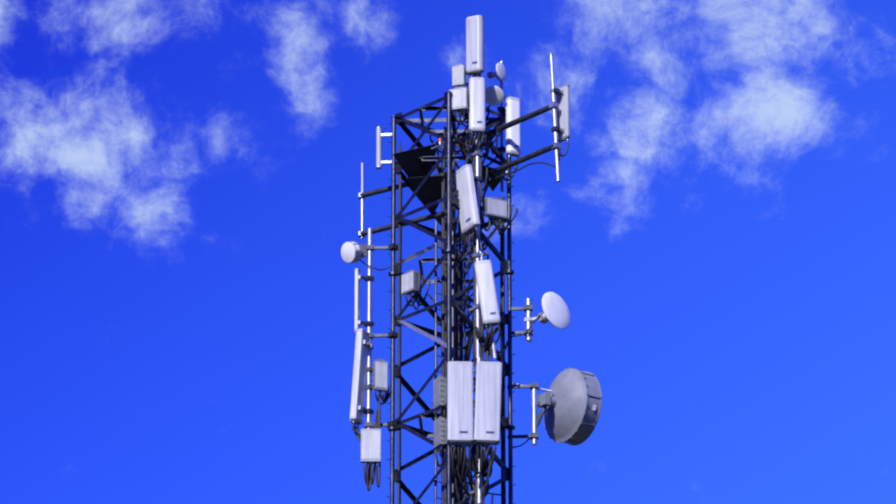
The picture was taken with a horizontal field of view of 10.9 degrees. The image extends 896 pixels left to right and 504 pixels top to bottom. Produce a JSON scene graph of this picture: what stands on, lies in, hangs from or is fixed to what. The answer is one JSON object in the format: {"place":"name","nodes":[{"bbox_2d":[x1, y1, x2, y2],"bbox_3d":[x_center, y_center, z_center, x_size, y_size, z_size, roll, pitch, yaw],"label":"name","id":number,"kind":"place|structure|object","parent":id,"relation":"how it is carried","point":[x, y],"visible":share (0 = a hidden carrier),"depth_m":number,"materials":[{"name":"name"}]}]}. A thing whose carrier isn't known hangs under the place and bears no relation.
{"place":"outdoors","nodes":[
{"label":"outdoors","id":0,"kind":"place"},
{"bbox_2d":[0,0,895,503],"label":"sky","id":1,"kind":"structure","parent":0,"point":[180,180],"materials":[{"name":"blue"}]},
{"label":"ground","id":2,"kind":"structure","parent":0,"visible":0},
{"bbox_3d":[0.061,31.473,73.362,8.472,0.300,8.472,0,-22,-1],"label":"tower foundation","id":3,"kind":"object","parent":2,"relation":"on","visible":0},
{"bbox_2d":[358,54,560,503],"bbox_3d":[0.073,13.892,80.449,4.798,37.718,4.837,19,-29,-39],"label":"lattice tower","id":4,"kind":"structure","parent":3,"relation":"on","point":[419,165],"depth_m":85.61,"materials":[{"name":"metal"}]},
{"bbox_2d":[341,241,367,262],"bbox_3d":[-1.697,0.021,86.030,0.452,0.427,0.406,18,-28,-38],"label":"drum dish","id":5,"kind":"object","parent":4,"relation":"attached to","point":[353,252],"visible":1,"depth_m":85.90,"materials":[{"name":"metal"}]},
{"bbox_2d":[349,328,373,427],"bbox_3d":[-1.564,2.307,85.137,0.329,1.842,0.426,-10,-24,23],"label":"antenna","id":6,"kind":"object","parent":4,"relation":"attached to","point":[358,410],"visible":0.96,"depth_m":85.01,"materials":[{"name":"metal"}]},
{"bbox_2d":[361,163,362,192],"bbox_3d":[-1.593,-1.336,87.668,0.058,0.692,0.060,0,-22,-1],"label":"whip antenna","id":7,"kind":"object","parent":4,"relation":"attached to","point":[361,177],"visible":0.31,"depth_m":87.67,"materials":[{"name":"white plastic"}]},
{"bbox_2d":[354,268,373,332],"bbox_3d":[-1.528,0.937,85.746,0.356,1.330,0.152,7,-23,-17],"label":"panel antenna","id":8,"kind":"object","parent":4,"relation":"attached to","point":[357,321],"visible":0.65,"depth_m":85.70,"materials":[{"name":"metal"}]},
{"bbox_2d":[360,429,381,466],"bbox_3d":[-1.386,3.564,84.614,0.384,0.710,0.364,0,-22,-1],"label":"remote radio unit","id":9,"kind":"object","parent":4,"relation":"attached to","point":[370,445],"visible":1,"depth_m":84.45,"materials":[{"name":"metal"}]},
{"bbox_2d":[365,359,387,395],"bbox_3d":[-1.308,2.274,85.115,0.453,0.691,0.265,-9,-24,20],"label":"remote radio unit","id":10,"kind":"object","parent":4,"relation":"attached to","point":[379,370],"visible":0.88,"depth_m":85.04,"materials":[{"name":"metal"}]},
{"bbox_2d":[376,127,391,168],"bbox_3d":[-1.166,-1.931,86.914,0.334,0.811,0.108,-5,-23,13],"label":"stub antenna","id":11,"kind":"object","parent":4,"relation":"attached to","point":[379,136],"visible":0.96,"depth_m":86.90,"materials":[{"name":"white plastic"}]},
{"bbox_2d":[401,270,419,297],"bbox_3d":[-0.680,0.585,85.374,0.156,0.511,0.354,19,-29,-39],"label":"remote radio unit","id":12,"kind":"object","parent":4,"relation":"attached to","point":[410,282],"visible":0.94,"depth_m":85.30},
{"bbox_2d":[431,138,441,149],"bbox_3d":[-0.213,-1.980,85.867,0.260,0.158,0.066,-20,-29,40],"label":"obstruction light","id":13,"kind":"object","parent":4,"relation":"attached to","point":[439,143],"visible":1,"depth_m":85.79,"materials":[{"name":"plastic"}]},
{"bbox_2d":[434,416,473,451],"bbox_3d":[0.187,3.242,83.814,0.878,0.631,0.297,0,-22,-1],"label":"remote radio unit","id":14,"kind":"object","parent":4,"relation":"attached to","point":[440,431],"visible":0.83,"depth_m":83.74,"materials":[{"name":"metal"}]},
{"bbox_2d":[433,375,475,413],"bbox_3d":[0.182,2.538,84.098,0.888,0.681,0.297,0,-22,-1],"label":"remote radio unit","id":15,"kind":"object","parent":4,"relation":"attached to","point":[439,391],"visible":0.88,"depth_m":84.03,"materials":[{"name":"metal"}]},
{"bbox_2d":[449,87,468,114],"bbox_3d":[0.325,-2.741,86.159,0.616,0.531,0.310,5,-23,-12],"label":"remote radio unit","id":16,"kind":"object","parent":4,"relation":"attached to","point":[460,99],"visible":0.71,"depth_m":86.06,"materials":[{"name":"metal"}]},
{"bbox_2d":[352,76,568,503],"bbox_3d":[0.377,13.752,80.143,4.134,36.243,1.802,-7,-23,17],"label":"cables","id":17,"kind":"object","parent":4,"relation":"attached to","point":[461,468],"visible":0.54,"depth_m":85.25,"materials":[{"name":"rubber"}]},
{"bbox_2d":[447,361,475,446],"bbox_3d":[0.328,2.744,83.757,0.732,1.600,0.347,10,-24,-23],"label":"panel antenna","id":18,"kind":"object","parent":4,"relation":"attached to","point":[460,378],"visible":0.85,"depth_m":83.62,"materials":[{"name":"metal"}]},
{"bbox_2d":[452,64,481,88],"bbox_3d":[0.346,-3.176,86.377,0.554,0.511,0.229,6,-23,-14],"label":"remote radio unit","id":19,"kind":"object","parent":4,"relation":"attached to","point":[459,73],"visible":0.75,"depth_m":86.30,"materials":[{"name":"metal"}]},
{"bbox_2d":[453,164,482,237],"bbox_3d":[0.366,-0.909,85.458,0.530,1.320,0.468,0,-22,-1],"label":"panel antenna","id":20,"kind":"object","parent":4,"relation":"attached to","point":[464,181],"visible":0.94,"depth_m":85.37,"materials":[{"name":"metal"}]},
{"bbox_2d":[466,15,484,77],"bbox_3d":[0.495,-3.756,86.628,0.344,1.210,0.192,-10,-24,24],"label":"panel antenna","id":21,"kind":"object","parent":4,"relation":"attached to","point":[475,44],"visible":0.92,"depth_m":86.55,"materials":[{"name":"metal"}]},
{"bbox_2d":[469,77,485,135],"bbox_3d":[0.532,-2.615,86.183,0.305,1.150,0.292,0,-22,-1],"label":"antenna","id":22,"kind":"object","parent":4,"relation":"attached to","point":[477,122],"visible":1,"depth_m":86.06,"materials":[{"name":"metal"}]},
{"bbox_2d":[473,361,501,447],"bbox_3d":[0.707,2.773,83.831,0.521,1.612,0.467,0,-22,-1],"label":"panel antenna","id":23,"kind":"object","parent":4,"relation":"attached to","point":[487,411],"visible":0.94,"depth_m":83.62,"materials":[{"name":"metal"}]},
{"bbox_2d":[474,260,500,327],"bbox_3d":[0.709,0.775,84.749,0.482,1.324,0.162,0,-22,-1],"label":"antenna","id":24,"kind":"object","parent":4,"relation":"attached to","point":[487,293],"visible":0.96,"depth_m":84.69,"materials":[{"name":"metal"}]},
{"bbox_2d":[483,197,507,222],"bbox_3d":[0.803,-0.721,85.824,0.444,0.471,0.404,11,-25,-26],"label":"remote radio unit","id":25,"kind":"object","parent":4,"relation":"attached to","point":[494,208],"visible":0.98,"depth_m":85.66,"materials":[{"name":"metal"}]},
{"bbox_2d":[485,86,505,105],"bbox_3d":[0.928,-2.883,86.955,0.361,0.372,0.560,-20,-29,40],"label":"dish","id":26,"kind":"object","parent":4,"relation":"on","point":[495,95],"visible":0.96,"depth_m":86.83,"materials":[{"name":"grey paint"}]},
{"bbox_2d":[487,62,506,80],"bbox_3d":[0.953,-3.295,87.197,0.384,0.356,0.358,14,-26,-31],"label":"dish","id":27,"kind":"object","parent":4,"relation":"on","point":[499,73],"visible":1,"depth_m":87.12,"materials":[{"name":"grey paint"}]},
{"bbox_2d":[497,97,520,157],"bbox_3d":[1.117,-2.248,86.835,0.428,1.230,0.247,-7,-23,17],"label":"panel antenna","id":28,"kind":"object","parent":4,"relation":"attached to","point":[511,109],"visible":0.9,"depth_m":86.74,"materials":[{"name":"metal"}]},
{"bbox_2d":[524,292,570,328],"bbox_3d":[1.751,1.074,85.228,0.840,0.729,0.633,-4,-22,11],"label":"dish","id":29,"kind":"object","parent":4,"relation":"attached to","point":[556,313],"visible":1,"depth_m":85.16,"materials":[{"name":"grey paint"}]},
{"bbox_2d":[550,84,569,142],"bbox_3d":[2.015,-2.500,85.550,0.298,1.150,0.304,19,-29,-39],"label":"antenna","id":30,"kind":"object","parent":4,"relation":"attached to","point":[562,127],"visible":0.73,"depth_m":85.57,"materials":[{"name":"metal"}]},
{"bbox_2d":[531,367,601,445],"bbox_3d":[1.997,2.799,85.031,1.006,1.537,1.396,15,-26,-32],"label":"dish","id":31,"kind":"object","parent":4,"relation":"attached to","point":[571,402],"visible":1,"depth_m":84.81,"materials":[{"name":"grey paint"}]}
]}

